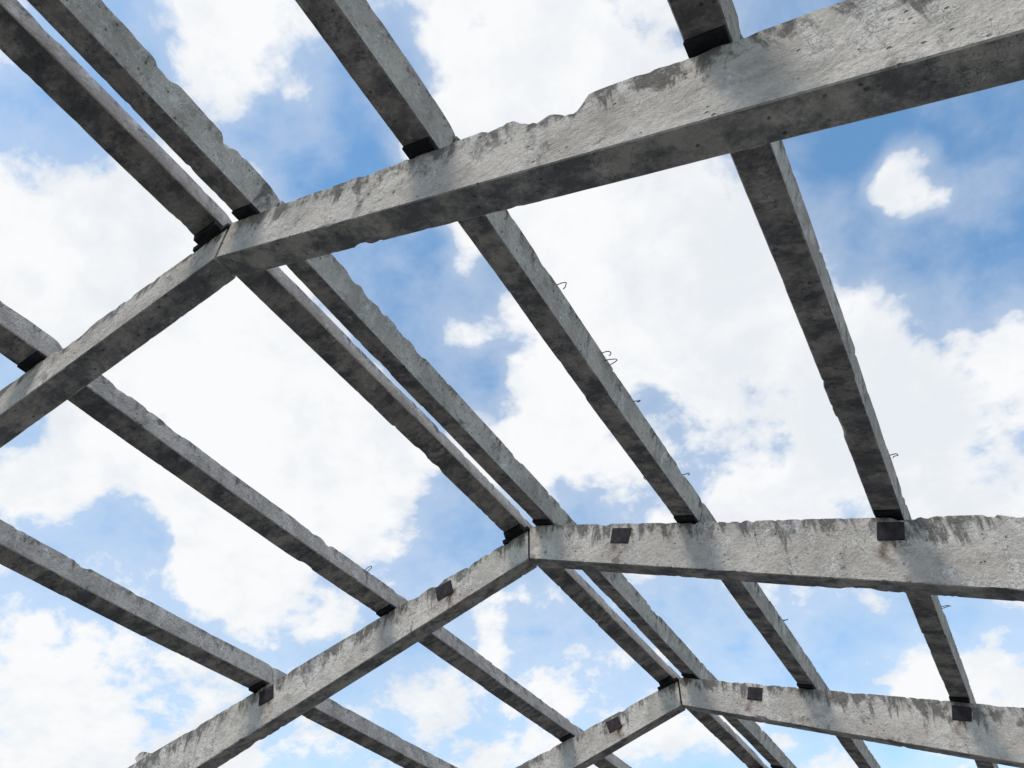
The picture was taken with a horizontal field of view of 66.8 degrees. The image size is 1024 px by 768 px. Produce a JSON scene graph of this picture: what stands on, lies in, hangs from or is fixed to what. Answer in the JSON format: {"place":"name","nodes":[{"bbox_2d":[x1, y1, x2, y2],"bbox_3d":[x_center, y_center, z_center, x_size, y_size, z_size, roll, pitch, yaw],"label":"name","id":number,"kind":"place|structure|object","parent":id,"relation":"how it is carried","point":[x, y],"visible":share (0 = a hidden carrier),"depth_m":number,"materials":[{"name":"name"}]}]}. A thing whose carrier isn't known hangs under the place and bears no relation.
{"place":"outdoors","nodes":[
{"label":"outdoors","id":0,"kind":"place"},
{"bbox_2d":[0,0,1023,767],"label":"sky","id":1,"kind":"structure","parent":0,"point":[916,214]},
{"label":"concrete floor","id":2,"kind":"structure","parent":0,"visible":0},
{"bbox_2d":[0,0,1023,447],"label":"concrete portal frame","id":3,"kind":"object","parent":2,"relation":"on","point":[844,62],"visible":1,"depth_m":3.46,"materials":[{"name":"grey concrete"}]},
{"bbox_2d":[0,301,61,372],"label":"concrete purlin","id":4,"kind":"object","parent":3,"relation":"on","point":[26,345],"visible":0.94,"depth_m":5.46,"materials":[{"name":"grey concrete"}]},
{"bbox_2d":[0,0,231,244],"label":"concrete purlin","id":5,"kind":"object","parent":3,"relation":"on","point":[56,72],"visible":0.98,"depth_m":4.75,"materials":[{"name":"grey concrete"}]},
{"bbox_2d":[27,0,279,219],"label":"concrete purlin","id":6,"kind":"object","parent":3,"relation":"on","point":[98,36],"visible":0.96,"depth_m":4.65,"materials":[{"name":"grey concrete"}]},
{"bbox_2d":[295,0,454,159],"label":"concrete purlin","id":7,"kind":"object","parent":3,"relation":"on","point":[364,47],"visible":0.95,"depth_m":4.08,"materials":[{"name":"grey concrete"}]},
{"bbox_2d":[238,267,525,539],"bbox_3d":[-0.984,0.253,6.758,0.272,0.349,4.204,-21,-48,22],"label":"concrete purlin","id":8,"kind":"object","parent":3,"relation":"on","point":[291,304],"visible":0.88,"depth_m":6.47,"materials":[{"name":"grey concrete"}]},
{"bbox_2d":[453,136,701,523],"bbox_3d":[0.622,-0.075,5.807,0.370,0.304,4.204,-21,-48,22],"label":"concrete purlin","id":9,"kind":"object","parent":3,"relation":"on","point":[504,247],"visible":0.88,"depth_m":5.55,"materials":[{"name":"concrete"}]},
{"bbox_2d":[667,0,740,57],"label":"concrete purlin","id":10,"kind":"object","parent":3,"relation":"on","point":[705,25],"visible":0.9,"depth_m":3.40,"materials":[{"name":"grey concrete"}]},
{"bbox_2d":[730,34,903,519],"bbox_3d":[2.019,-0.279,4.901,0.317,0.305,4.204,-21,-48,22],"label":"concrete purlin","id":11,"kind":"object","parent":3,"relation":"on","point":[769,182],"visible":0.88,"depth_m":4.59,"materials":[{"name":"concrete"}]},
{"bbox_2d":[128,515,1023,767],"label":"concrete portal frame","id":12,"kind":"object","parent":2,"relation":"on","point":[975,556],"visible":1,"depth_m":6.88,"materials":[{"name":"concrete"}]},
{"bbox_2d":[0,519,272,692],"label":"concrete purlin","id":13,"kind":"object","parent":12,"relation":"on","point":[33,559],"visible":0.99,"depth_m":7.29,"materials":[{"name":"grey concrete"}]},
{"bbox_2d":[135,752,150,761],"bbox_3d":[-4.106,4.223,8.735,0.192,0.113,0.180,-21,-48,22],"label":"broken purlin stub","id":14,"kind":"object","parent":12,"relation":"on","point":[140,756],"visible":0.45,"depth_m":8.68,"materials":[{"name":"concrete"}]},
{"bbox_2d":[62,348,398,616],"bbox_3d":[-2.330,1.103,7.003,0.268,0.345,4.204,-21,-48,22],"label":"concrete purlin","id":15,"kind":"object","parent":12,"relation":"on","point":[109,405],"visible":0.91,"depth_m":6.68,"materials":[{"name":"concrete"}]},
{"bbox_2d":[276,200,560,525],"bbox_3d":[-0.639,0.109,6.624,0.265,0.300,4.204,-21,-48,22],"label":"concrete purlin","id":16,"kind":"object","parent":12,"relation":"on","point":[344,300],"visible":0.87,"depth_m":6.39,"materials":[{"name":"grey concrete"}]},
{"bbox_2d":[523,518,673,687],"bbox_3d":[1.086,2.785,9.393,0.285,0.348,4.204,-21,-48,22],"label":"concrete purlin","id":17,"kind":"object","parent":12,"relation":"on","point":[579,591],"visible":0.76,"depth_m":9.43,"materials":[{"name":"grey concrete"}]},
{"bbox_2d":[516,677,1023,767],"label":"concrete portal frame","id":18,"kind":"object","parent":2,"relation":"on","point":[986,733],"visible":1,"depth_m":9.35,"materials":[{"name":"concrete"}]},
{"bbox_2d":[272,668,456,767],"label":"concrete purlin","id":19,"kind":"object","parent":18,"relation":"on","point":[334,716],"visible":0.78,"depth_m":9.64,"materials":[{"name":"grey concrete"}]},
{"bbox_2d":[397,594,574,741],"bbox_3d":[-0.255,3.647,9.623,0.270,0.304,4.204,-21,-48,22],"label":"concrete purlin","id":20,"kind":"object","parent":18,"relation":"on","point":[450,648],"visible":0.81,"depth_m":9.56,"materials":[{"name":"grey concrete"}]},
{"bbox_2d":[556,508,699,678],"bbox_3d":[1.437,2.636,9.259,0.269,0.304,4.204,-21,-48,22],"label":"concrete purlin","id":21,"kind":"object","parent":18,"relation":"on","point":[620,591],"visible":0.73,"depth_m":9.35,"materials":[{"name":"grey concrete"}]},
{"bbox_2d":[667,665,763,767],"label":"concrete purlin","id":22,"kind":"object","parent":18,"relation":"on","point":[724,733],"visible":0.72,"depth_m":12.19,"materials":[{"name":"grey concrete"}]},
{"bbox_2d":[699,503,816,688],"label":"concrete purlin","id":23,"kind":"object","parent":18,"relation":"on","point":[758,609],"visible":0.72,"depth_m":8.55,"materials":[{"name":"concrete"}]},
{"bbox_2d":[903,497,970,702],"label":"concrete purlin","id":24,"kind":"object","parent":18,"relation":"on","point":[929,614],"visible":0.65,"depth_m":7.74,"materials":[{"name":"concrete"}]},
{"bbox_3d":[4.327,8.727,11.167,13.424,5.976,0.304,-21,-48,22],"label":"concrete portal frame","id":25,"kind":"object","parent":2,"relation":"on","visible":0},
{"bbox_2d":[571,723,631,767],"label":"concrete purlin","id":26,"kind":"object","parent":25,"relation":"on","point":[611,760],"visible":0.34,"depth_m":11.61,"materials":[{"name":"grey concrete"}]},
{"bbox_2d":[698,662,785,767],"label":"concrete purlin","id":27,"kind":"object","parent":25,"relation":"on","point":[761,742],"visible":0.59,"depth_m":12.19,"materials":[{"name":"grey concrete"}]},
{"bbox_2d":[816,672,880,767],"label":"concrete purlin","id":28,"kind":"object","parent":25,"relation":"on","point":[860,754],"visible":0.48,"depth_m":11.36,"materials":[{"name":"grey concrete"}]},
{"bbox_2d":[970,687,998,767],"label":"concrete purlin","id":29,"kind":"object","parent":25,"relation":"on","point":[981,764],"visible":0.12,"depth_m":10.24,"materials":[{"name":"grey concrete"}]},
{"bbox_3d":[6.403,11.256,13.800,13.423,5.976,0.305,-21,-48,22],"label":"concrete portal frame","id":30,"kind":"object","parent":2,"relation":"on","visible":0},
{"bbox_2d":[785,756,796,767],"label":"concrete purlin","id":31,"kind":"object","parent":30,"relation":"on","point":[789,764],"visible":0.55,"depth_m":13.32,"materials":[{"name":"grey concrete"}]}
]}

